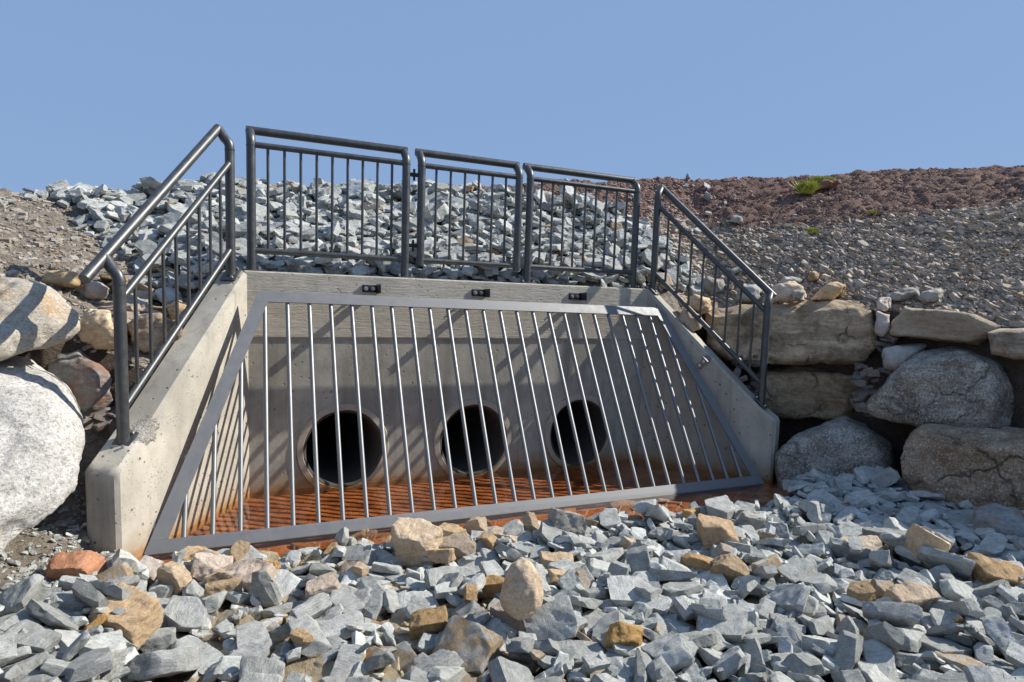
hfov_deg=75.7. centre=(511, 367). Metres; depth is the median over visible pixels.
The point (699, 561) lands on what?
stone
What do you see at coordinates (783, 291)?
rock
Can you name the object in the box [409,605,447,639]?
stone
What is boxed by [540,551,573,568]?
stone
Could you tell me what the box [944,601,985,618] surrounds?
riprap stone
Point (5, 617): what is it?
riprap stone
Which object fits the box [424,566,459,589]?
riprap stone
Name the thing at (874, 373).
wedged stone
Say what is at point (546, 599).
riprap stone
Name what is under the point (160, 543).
trash rack
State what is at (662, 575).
riprap stone
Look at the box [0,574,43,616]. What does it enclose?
riprap stone
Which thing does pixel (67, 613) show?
riprap stone
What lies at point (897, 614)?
riprap stone
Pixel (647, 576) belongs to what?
riprap stone
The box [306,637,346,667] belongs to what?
riprap stone
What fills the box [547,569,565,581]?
stone
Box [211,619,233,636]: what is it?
riprap stone
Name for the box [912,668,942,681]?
riprap stone
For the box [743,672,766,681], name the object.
riprap stone
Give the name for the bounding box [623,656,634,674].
riprap stone
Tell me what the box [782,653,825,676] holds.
riprap stone
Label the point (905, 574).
riprap stone
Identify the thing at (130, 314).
flat stone
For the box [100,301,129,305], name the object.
flat stone
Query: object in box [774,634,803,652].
riprap stone
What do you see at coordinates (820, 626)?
riprap stone
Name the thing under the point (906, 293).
rock
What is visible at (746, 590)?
riprap stone
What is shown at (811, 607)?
riprap stone
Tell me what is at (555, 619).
riprap stone
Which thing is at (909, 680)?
riprap stone
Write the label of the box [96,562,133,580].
riprap stone
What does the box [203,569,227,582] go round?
stone
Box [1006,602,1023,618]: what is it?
riprap stone
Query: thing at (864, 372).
wedged stone
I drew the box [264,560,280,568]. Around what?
stone
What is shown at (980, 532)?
riprap stone
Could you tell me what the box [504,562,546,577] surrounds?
riprap stone
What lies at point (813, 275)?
rock
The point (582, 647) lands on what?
riprap stone
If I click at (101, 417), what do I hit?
wedged stone
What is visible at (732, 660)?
riprap stone
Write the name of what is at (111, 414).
wedged stone
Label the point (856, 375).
wedged stone
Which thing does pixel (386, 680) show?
riprap stone
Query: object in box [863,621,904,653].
riprap stone
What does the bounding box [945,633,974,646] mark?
riprap stone
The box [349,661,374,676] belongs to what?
riprap stone
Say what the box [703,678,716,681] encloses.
riprap stone
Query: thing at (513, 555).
riprap stone
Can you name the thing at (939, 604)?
riprap stone
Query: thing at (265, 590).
riprap stone
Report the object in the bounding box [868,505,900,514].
riprap stone
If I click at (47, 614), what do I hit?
riprap stone
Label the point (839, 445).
boulder
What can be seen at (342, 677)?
riprap stone
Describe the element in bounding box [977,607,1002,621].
riprap stone
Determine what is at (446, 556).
stone
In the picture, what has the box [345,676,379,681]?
riprap stone
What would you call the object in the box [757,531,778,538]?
stone
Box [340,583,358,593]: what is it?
riprap stone
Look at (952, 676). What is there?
riprap stone
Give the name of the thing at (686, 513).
stone
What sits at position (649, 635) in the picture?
riprap stone
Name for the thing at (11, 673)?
riprap stone
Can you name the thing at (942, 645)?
riprap stone
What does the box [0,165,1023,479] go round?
embankment
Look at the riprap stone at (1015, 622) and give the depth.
3.29 m
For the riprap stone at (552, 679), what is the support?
on the riprap stone
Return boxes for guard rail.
[78,124,241,448]
[241,125,414,277]
[517,163,641,288]
[646,184,776,408]
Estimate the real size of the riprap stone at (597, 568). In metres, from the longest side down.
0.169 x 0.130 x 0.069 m
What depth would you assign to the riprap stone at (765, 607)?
3.48 m
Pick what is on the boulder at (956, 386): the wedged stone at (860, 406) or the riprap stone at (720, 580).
the wedged stone at (860, 406)
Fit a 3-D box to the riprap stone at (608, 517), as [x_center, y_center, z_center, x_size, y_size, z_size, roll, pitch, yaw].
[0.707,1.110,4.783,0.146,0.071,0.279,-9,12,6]
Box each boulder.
[0,277,80,360]
[0,356,84,553]
[47,349,113,418]
[705,299,877,364]
[747,366,857,420]
[774,416,895,489]
[864,346,1014,427]
[874,311,889,336]
[882,343,926,370]
[888,307,1002,344]
[900,423,1023,509]
[970,503,1023,540]
[987,328,1023,359]
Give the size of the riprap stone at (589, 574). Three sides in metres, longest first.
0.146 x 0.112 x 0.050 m
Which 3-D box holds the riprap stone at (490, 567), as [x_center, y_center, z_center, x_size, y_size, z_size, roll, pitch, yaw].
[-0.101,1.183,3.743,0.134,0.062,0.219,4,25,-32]
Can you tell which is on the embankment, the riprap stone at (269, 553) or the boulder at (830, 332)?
the boulder at (830, 332)
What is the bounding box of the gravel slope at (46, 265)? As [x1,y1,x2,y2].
[0,192,213,376]
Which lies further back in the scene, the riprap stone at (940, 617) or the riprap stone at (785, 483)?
the riprap stone at (785, 483)
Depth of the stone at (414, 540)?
4.02 m
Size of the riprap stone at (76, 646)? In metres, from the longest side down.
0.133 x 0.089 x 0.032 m
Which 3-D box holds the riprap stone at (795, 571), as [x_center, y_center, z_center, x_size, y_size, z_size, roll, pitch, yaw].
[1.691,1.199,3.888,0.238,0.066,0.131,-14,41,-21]
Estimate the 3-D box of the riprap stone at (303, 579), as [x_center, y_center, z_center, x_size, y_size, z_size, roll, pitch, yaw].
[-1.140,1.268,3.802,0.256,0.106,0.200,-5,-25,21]
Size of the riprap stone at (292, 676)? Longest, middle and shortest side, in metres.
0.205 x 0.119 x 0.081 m
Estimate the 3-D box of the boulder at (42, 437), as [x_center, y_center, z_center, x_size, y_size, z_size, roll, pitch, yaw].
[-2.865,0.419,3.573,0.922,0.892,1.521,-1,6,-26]
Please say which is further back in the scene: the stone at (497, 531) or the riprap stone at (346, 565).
the stone at (497, 531)
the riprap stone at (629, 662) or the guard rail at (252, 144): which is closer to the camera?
the riprap stone at (629, 662)
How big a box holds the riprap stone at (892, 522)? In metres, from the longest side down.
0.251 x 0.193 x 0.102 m
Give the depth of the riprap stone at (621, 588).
3.58 m
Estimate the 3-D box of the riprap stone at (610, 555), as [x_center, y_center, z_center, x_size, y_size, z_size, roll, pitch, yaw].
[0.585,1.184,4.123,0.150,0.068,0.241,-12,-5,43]
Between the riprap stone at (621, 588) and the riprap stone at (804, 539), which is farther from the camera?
the riprap stone at (804, 539)
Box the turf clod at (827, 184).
[816,179,840,190]
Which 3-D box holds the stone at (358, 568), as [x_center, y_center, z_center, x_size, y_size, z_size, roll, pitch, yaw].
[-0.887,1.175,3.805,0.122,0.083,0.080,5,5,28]
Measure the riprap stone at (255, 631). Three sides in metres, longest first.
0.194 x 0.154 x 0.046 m
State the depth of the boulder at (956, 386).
5.55 m
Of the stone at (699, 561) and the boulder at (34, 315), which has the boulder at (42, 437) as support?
the boulder at (34, 315)
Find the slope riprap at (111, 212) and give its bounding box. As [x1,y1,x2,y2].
[1,172,790,304]
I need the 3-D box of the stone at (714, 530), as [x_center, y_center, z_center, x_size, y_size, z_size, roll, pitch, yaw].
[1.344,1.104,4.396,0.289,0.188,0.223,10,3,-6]
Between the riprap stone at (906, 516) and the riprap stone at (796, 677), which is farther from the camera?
the riprap stone at (906, 516)
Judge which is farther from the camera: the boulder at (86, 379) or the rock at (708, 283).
the rock at (708, 283)
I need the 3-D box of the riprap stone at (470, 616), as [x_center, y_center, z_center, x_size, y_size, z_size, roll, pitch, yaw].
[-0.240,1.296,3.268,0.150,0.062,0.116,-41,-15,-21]
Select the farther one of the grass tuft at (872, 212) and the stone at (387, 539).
the grass tuft at (872, 212)
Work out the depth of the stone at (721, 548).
4.16 m
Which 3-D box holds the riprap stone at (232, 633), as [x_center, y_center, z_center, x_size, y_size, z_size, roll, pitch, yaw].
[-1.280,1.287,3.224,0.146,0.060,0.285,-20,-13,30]
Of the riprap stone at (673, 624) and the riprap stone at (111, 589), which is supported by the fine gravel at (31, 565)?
the riprap stone at (111, 589)
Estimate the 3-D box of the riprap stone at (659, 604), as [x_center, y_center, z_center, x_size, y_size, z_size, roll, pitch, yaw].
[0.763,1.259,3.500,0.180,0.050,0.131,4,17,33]
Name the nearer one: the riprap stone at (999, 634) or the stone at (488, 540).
the riprap stone at (999, 634)
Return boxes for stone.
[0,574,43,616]
[0,609,23,622]
[0,609,44,631]
[0,632,17,667]
[0,663,21,681]
[2,619,61,652]
[10,670,38,681]
[14,673,53,681]
[15,651,49,674]
[24,586,52,607]
[25,598,78,630]
[27,651,69,661]
[39,657,97,681]
[44,550,106,580]
[45,676,61,681]
[50,591,89,611]
[54,629,79,661]
[55,608,74,617]
[61,629,90,660]
[64,647,113,681]
[72,578,109,607]
[78,573,97,581]
[79,629,126,665]
[83,612,107,629]
[88,582,163,649]
[89,580,132,599]
[90,417,114,431]
[92,412,110,421]
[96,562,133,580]
[98,303,140,312]
[98,407,111,412]
[99,273,129,282]
[99,309,139,317]
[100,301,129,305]
[105,575,139,586]
[106,413,115,417]
[106,417,115,436]
[111,549,148,579]
[112,558,138,574]
[127,646,198,680]
[132,291,155,297]
[138,307,147,312]
[139,555,164,585]
[152,306,166,310]
[152,310,169,316]
[155,597,169,627]
[157,561,191,594]
[165,595,206,631]
[171,635,223,680]
[176,546,204,560]
[176,632,184,639]
[190,552,232,581]
[196,546,218,554]
[198,590,226,613]
[202,661,222,681]
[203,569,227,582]
[204,577,242,596]
[207,614,217,627]
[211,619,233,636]
[220,617,282,639]
[223,558,277,592]
[228,540,249,562]
[229,641,269,668]
[236,620,273,656]
[239,655,284,680]
[239,672,283,681]
[247,569,302,602]
[251,570,282,607]
[257,550,278,557]
[261,600,299,618]
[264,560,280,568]
[269,629,291,644]
[271,653,285,662]
[279,623,289,629]
[283,658,335,681]
[284,671,316,681]
[288,614,331,657]
[289,592,331,618]
[290,627,314,644]
[291,561,319,575]
[297,576,317,590]
[298,675,311,681]
[305,571,340,599]
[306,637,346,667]
[309,563,336,575]
[314,611,366,641]
[318,673,348,681]
[323,542,339,556]
[329,586,364,613]
[330,644,364,676]
[337,560,359,574]
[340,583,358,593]
[341,545,377,565]
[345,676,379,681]
[347,561,369,576]
[349,529,368,539]
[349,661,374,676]
[354,587,372,603]
[356,576,385,591]
[357,540,376,550]
[361,589,383,620]
[363,651,394,672]
[365,646,382,658]
[371,562,403,573]
[374,548,403,567]
[375,666,400,681]
[379,617,409,635]
[381,535,391,541]
[381,679,395,681]
[383,588,399,613]
[391,517,442,567]
[391,591,438,619]
[393,641,416,670]
[396,678,412,681]
[403,649,463,680]
[404,595,429,620]
[406,652,427,671]
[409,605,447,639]
[410,665,430,681]
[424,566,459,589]
[427,548,455,563]
[427,666,464,681]
[432,615,503,676]
[434,630,443,646]
[437,572,462,587]
[438,522,467,536]
[438,533,475,563]
[448,600,480,616]
[454,670,477,681]
[457,577,483,601]
[458,573,485,594]
[460,566,479,577]
[463,516,487,534]
[463,584,477,602]
[465,613,474,620]
[472,610,491,624]
[476,532,497,549]
[477,670,490,681]
[478,574,504,597]
[479,560,504,576]
[482,617,508,642]
[487,598,499,609]
[487,656,533,681]
[490,526,516,542]
[490,601,524,631]
[495,543,522,561]
[500,558,543,619]
[502,519,523,535]
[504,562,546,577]
[506,637,534,653]
[507,556,534,562]
[509,638,559,667]
[518,629,536,639]
[522,512,539,531]
[523,595,577,639]
[533,662,563,679]
[534,676,562,681]
[538,519,563,543]
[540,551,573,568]
[541,575,550,596]
[541,597,552,605]
[546,557,578,570]
[546,639,604,669]
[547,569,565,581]
[548,508,586,535]
[553,588,582,614]
[562,530,586,546]
[570,595,602,609]
[571,608,606,639]
[575,614,588,630]
[577,565,595,584]
[579,651,604,675]
[580,587,605,598]
[582,653,610,670]
[584,518,600,527]
[585,547,623,563]
[587,558,609,577]
[587,652,622,678]
[590,673,618,681]
[591,610,624,646]
[599,508,619,529]
[604,621,643,647]
[605,657,633,681]
[607,575,651,606]
[617,549,650,561]
[620,536,634,548]
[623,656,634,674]
[625,545,651,573]
[632,571,659,581]
[633,648,651,681]
[635,538,658,542]
[635,586,661,600]
[637,594,671,615]
[639,625,661,641]
[640,631,694,671]
[643,504,669,521]
[647,655,675,681]
[648,613,670,634]
[649,569,696,581]
[651,557,658,562]
[654,549,690,565]
[657,543,670,550]
[658,556,692,571]
[662,527,683,542]
[662,580,703,596]
[664,618,695,631]
[674,595,694,619]
[679,634,697,656]
[680,553,712,569]
[680,631,716,647]
[682,508,699,518]
[688,518,696,524]
[690,603,732,620]
[694,597,722,620]
[695,570,730,589]
[696,513,738,549]
[696,611,747,642]
[697,647,737,679]
[698,628,726,655]
[702,589,727,604]
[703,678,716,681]
[704,495,735,519]
[710,554,750,584]
[712,646,747,680]
[714,543,732,555]
[731,355,742,365]
[733,367,740,377]
[734,526,746,538]
[735,580,757,599]
[738,375,747,381]
[738,512,765,528]
[743,633,770,644]
[743,638,765,666]
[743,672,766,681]
[745,360,759,366]
[745,549,783,563]
[749,664,772,680]
[751,565,777,580]
[754,597,776,618]
[755,538,788,547]
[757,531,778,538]
[765,652,789,663]
[767,671,794,681]
[769,613,797,623]
[770,583,809,613]
[770,614,803,641]
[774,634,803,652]
[777,556,817,583]
[782,480,815,493]
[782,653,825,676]
[787,672,819,681]
[788,522,816,543]
[792,524,825,535]
[795,614,812,633]
[798,572,837,593]
[800,635,836,659]
[802,595,818,615]
[806,553,838,577]
[807,489,842,506]
[808,615,835,635]
[830,669,865,681]
[833,630,862,670]
[834,520,862,538]
[834,614,867,635]
[836,616,858,634]
[837,577,875,601]
[840,535,883,559]
[844,489,878,505]
[846,580,875,609]
[850,398,866,411]
[851,380,865,386]
[851,388,869,397]
[852,370,861,379]
[853,392,867,401]
[853,660,893,681]
[854,363,867,369]
[854,365,861,370]
[856,385,874,389]
[860,367,872,380]
[862,527,906,543]
[862,601,922,626]
[862,638,899,681]
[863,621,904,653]
[866,369,879,376]
[866,580,896,584]
[868,388,877,395]
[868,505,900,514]
[869,376,879,382]
[869,550,891,571]
[870,467,899,487]
[870,578,891,598]
[872,340,887,346]
[876,346,883,351]
[878,368,891,375]
[879,532,905,550]
[883,332,897,342]
[883,341,894,347]
[883,517,908,529]
[883,581,940,611]
[894,506,921,527]
[895,627,924,652]
[896,568,932,587]
[903,524,950,567]
[904,678,921,681]
[909,490,944,499]
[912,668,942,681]
[917,545,975,580]
[920,635,972,655]
[921,526,954,549]
[921,612,956,642]
[924,599,964,622]
[926,623,964,636]
[930,608,963,625]
[931,650,985,673]
[933,670,967,681]
[934,511,970,525]
[934,529,956,546]
[939,579,983,608]
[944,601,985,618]
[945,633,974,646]
[956,509,973,518]
[959,598,982,610]
[963,622,1000,655]
[963,666,1015,681]
[964,616,983,637]
[966,552,1023,586]
[973,579,1010,597]
[974,527,996,539]
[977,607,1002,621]
[978,532,1007,556]
[981,595,1009,621]
[982,616,1018,656]
[998,587,1023,603]
[1004,641,1023,667]
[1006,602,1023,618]
[1007,615,1023,634]
[1009,638,1023,662]
[1010,561,1023,570]
[1012,632,1023,639]
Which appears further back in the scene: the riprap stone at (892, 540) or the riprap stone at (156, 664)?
the riprap stone at (892, 540)
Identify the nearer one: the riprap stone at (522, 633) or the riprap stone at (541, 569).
the riprap stone at (522, 633)
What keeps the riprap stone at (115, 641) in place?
on the broken stone bed at (781, 514)
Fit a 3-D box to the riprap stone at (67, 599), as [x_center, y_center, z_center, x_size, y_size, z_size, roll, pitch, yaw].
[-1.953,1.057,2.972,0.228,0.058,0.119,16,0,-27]
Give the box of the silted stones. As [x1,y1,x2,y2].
[165,485,785,681]
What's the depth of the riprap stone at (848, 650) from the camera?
2.94 m
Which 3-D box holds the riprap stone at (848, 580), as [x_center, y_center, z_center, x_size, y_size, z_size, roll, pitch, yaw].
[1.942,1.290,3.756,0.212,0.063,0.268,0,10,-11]
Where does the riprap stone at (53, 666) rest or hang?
on the riprap stone at (115, 641)
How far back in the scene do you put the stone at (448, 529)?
4.43 m
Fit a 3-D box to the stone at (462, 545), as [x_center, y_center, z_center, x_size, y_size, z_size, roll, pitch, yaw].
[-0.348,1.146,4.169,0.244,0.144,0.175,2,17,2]
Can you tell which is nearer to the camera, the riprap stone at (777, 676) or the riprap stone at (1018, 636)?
the riprap stone at (777, 676)
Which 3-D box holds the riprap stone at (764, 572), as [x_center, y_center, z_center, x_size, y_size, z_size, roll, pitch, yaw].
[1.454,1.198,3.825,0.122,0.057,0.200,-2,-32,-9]
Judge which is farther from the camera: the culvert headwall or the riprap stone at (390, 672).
the culvert headwall
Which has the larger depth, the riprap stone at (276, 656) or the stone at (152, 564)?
the stone at (152, 564)
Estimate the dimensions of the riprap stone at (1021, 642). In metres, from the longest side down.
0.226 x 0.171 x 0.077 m
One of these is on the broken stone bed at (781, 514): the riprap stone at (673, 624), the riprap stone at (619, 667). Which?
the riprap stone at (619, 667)
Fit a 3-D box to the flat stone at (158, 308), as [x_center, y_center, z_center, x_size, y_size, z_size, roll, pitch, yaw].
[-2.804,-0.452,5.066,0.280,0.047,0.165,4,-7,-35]
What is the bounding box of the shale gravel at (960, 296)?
[643,190,1023,327]
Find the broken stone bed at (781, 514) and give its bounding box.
[0,465,1023,681]
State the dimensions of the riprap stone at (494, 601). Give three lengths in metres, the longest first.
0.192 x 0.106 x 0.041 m
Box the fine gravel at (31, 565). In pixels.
[0,472,116,626]
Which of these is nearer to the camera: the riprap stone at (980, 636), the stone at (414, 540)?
the riprap stone at (980, 636)
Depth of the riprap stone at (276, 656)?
2.93 m
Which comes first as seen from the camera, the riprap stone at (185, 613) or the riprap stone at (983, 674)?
the riprap stone at (983, 674)
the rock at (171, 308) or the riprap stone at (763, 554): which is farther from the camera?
the rock at (171, 308)
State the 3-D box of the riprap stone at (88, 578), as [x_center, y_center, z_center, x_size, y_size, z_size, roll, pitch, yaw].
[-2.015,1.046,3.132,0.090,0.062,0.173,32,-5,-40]
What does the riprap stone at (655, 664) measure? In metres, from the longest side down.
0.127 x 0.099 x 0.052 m
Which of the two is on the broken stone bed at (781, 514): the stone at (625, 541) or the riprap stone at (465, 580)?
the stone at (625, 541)
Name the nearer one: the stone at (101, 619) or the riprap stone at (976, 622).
the stone at (101, 619)
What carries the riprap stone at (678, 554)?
on the stream bed at (90, 452)
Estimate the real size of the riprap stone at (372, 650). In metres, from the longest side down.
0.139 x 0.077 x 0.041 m
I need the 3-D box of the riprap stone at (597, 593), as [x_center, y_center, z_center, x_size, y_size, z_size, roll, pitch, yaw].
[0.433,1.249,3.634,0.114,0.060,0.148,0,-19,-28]
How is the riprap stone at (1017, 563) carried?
on the broken stone bed at (781, 514)
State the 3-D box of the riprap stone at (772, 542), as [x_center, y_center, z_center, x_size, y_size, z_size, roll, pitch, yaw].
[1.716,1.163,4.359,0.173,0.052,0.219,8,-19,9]
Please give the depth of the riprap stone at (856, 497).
5.33 m
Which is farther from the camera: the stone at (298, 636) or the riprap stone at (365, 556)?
the riprap stone at (365, 556)
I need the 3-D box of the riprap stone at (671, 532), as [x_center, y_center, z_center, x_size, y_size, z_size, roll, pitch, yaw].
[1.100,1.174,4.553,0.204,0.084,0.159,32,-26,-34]
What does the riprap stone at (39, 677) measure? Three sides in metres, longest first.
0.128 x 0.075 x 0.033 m
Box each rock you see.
[41,270,81,288]
[75,281,109,299]
[77,309,113,349]
[126,293,152,307]
[128,312,182,353]
[166,300,186,319]
[494,185,510,196]
[544,191,551,202]
[561,201,571,209]
[678,308,701,331]
[686,294,711,313]
[703,276,725,293]
[729,215,742,222]
[730,194,735,199]
[735,284,762,303]
[772,281,806,301]
[776,276,802,284]
[792,289,804,300]
[808,271,818,281]
[811,282,845,300]
[876,297,891,311]
[886,287,919,300]
[919,288,943,302]
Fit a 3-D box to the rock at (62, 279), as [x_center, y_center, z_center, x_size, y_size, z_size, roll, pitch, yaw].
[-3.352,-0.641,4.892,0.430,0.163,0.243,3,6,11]
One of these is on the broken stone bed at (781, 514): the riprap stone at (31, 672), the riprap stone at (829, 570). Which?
the riprap stone at (829, 570)
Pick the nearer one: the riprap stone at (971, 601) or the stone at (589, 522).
the riprap stone at (971, 601)
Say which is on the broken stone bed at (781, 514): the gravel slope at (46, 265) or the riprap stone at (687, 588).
the riprap stone at (687, 588)
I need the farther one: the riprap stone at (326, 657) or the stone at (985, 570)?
the stone at (985, 570)
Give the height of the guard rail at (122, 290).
2.245 m
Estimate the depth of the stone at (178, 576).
3.55 m
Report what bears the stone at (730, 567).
on the broken stone bed at (781, 514)
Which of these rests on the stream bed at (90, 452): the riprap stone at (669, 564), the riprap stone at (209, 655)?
the riprap stone at (669, 564)
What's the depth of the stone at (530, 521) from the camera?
4.60 m
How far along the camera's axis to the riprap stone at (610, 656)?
3.01 m
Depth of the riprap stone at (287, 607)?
3.37 m
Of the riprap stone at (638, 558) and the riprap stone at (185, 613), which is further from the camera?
the riprap stone at (638, 558)
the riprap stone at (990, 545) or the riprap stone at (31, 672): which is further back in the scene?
the riprap stone at (990, 545)
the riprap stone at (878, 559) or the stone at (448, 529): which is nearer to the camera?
the riprap stone at (878, 559)
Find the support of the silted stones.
on the stream bed at (90, 452)
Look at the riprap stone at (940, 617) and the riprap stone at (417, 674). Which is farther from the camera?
the riprap stone at (940, 617)
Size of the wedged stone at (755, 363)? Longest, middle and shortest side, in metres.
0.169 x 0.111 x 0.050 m
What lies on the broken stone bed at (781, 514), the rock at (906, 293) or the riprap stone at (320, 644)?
the riprap stone at (320, 644)
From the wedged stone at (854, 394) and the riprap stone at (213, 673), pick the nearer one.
the riprap stone at (213, 673)
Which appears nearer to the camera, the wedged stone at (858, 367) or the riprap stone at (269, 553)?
the riprap stone at (269, 553)
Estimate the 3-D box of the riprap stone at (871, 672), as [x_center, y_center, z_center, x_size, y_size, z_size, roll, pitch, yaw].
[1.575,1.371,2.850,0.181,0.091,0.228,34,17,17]
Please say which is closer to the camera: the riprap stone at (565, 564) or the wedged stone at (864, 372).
the riprap stone at (565, 564)
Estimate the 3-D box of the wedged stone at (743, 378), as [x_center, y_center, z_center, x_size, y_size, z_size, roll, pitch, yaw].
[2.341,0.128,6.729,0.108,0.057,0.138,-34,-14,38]
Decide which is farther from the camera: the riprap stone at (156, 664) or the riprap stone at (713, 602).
the riprap stone at (713, 602)
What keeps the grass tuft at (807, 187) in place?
on the embankment
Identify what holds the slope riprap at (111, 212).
on the embankment
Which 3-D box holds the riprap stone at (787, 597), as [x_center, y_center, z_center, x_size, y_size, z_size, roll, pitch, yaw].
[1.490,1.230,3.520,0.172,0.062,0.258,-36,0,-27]
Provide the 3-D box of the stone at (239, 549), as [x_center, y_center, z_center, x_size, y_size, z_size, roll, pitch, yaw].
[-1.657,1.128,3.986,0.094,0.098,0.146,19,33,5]
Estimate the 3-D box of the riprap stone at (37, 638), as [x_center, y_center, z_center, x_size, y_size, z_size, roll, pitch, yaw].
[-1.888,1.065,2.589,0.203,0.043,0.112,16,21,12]
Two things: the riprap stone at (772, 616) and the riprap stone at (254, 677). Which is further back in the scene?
the riprap stone at (772, 616)
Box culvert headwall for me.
[85,270,779,560]
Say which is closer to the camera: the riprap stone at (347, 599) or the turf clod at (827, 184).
the riprap stone at (347, 599)
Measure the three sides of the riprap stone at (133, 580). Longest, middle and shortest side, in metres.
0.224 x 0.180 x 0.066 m
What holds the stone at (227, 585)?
on the riprap stone at (213, 602)
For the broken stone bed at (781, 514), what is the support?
on the stream bed at (90, 452)
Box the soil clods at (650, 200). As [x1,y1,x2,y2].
[483,165,1023,235]
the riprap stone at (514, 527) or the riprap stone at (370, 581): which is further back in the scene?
the riprap stone at (514, 527)
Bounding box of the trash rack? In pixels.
[144,284,763,556]
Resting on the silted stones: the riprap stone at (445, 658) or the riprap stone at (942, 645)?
the riprap stone at (445, 658)
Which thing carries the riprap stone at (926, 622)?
on the broken stone bed at (781, 514)
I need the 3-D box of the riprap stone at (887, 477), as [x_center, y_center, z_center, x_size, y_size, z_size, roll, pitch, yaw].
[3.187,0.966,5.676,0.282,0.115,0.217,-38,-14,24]
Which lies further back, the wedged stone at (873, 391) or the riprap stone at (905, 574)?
the wedged stone at (873, 391)
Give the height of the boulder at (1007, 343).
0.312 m
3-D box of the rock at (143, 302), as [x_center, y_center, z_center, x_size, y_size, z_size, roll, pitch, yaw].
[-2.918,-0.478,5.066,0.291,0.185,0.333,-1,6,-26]
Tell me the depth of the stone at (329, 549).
4.13 m
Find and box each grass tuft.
[791,179,823,194]
[806,227,821,232]
[810,176,834,182]
[868,210,877,213]
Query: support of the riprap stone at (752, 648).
on the riprap stone at (757, 668)
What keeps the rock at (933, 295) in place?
on the shale gravel at (960, 296)
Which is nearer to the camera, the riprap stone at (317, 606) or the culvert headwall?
the riprap stone at (317, 606)
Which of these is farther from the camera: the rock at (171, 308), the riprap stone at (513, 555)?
the rock at (171, 308)
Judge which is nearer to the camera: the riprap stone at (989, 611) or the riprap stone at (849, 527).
the riprap stone at (989, 611)
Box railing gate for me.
[409,148,522,270]
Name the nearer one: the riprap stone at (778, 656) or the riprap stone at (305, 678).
the riprap stone at (305, 678)
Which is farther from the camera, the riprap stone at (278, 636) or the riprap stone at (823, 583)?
the riprap stone at (823, 583)
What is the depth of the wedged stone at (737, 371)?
6.73 m
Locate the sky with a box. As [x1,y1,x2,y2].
[0,0,1023,193]
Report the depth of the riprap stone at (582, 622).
3.27 m
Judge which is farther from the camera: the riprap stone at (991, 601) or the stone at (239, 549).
the stone at (239, 549)
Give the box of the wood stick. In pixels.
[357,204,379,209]
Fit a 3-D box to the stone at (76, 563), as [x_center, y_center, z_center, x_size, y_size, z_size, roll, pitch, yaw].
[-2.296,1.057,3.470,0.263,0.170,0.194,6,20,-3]
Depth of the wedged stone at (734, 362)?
6.72 m
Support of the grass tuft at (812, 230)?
on the shale gravel at (960, 296)
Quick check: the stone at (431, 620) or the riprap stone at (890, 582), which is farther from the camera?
the riprap stone at (890, 582)
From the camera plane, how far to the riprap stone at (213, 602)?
3.36 m
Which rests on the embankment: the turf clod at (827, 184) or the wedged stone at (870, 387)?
the turf clod at (827, 184)
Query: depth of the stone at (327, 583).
3.48 m
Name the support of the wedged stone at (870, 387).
on the wedged stone at (873, 391)
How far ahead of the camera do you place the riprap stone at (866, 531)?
4.40 m
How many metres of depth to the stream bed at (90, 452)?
3.78 m
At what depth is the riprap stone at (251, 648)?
2.94 m
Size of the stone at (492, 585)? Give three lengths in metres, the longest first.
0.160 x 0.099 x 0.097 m
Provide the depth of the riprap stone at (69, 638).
2.65 m
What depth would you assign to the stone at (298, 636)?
2.98 m
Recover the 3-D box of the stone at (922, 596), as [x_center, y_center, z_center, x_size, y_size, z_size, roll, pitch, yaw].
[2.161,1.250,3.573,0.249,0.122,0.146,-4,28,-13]
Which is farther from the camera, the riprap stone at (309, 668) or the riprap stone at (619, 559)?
the riprap stone at (619, 559)
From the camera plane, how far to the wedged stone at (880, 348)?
6.19 m
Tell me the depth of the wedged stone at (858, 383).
5.99 m
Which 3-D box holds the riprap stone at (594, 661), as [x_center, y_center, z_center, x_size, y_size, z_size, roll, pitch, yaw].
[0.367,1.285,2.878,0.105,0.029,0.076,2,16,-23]
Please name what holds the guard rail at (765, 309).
on the culvert headwall
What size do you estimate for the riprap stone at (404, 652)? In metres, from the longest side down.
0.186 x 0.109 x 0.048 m
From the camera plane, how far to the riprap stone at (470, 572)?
3.85 m
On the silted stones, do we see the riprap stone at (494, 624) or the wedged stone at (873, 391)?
the riprap stone at (494, 624)
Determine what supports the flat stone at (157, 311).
on the embankment
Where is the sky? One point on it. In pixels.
(115, 94)
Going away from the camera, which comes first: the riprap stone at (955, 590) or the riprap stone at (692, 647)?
the riprap stone at (692, 647)
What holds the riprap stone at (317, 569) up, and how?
on the silted stones
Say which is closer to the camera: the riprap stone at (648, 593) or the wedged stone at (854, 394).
the riprap stone at (648, 593)
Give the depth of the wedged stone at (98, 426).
4.16 m
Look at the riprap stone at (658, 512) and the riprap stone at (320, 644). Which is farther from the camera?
the riprap stone at (658, 512)
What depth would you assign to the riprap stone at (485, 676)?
2.83 m
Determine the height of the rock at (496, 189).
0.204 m
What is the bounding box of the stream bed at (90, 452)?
[0,406,1007,681]
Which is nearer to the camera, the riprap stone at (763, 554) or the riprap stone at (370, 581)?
the riprap stone at (370, 581)
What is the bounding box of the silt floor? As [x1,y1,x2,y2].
[147,463,793,606]
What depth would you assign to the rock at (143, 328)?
4.59 m
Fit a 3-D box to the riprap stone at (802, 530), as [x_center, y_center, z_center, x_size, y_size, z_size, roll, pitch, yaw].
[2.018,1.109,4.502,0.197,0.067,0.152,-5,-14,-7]
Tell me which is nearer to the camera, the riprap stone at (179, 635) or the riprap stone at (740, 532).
the riprap stone at (179, 635)
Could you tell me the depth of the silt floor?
5.55 m
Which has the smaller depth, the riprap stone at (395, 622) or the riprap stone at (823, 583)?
the riprap stone at (395, 622)

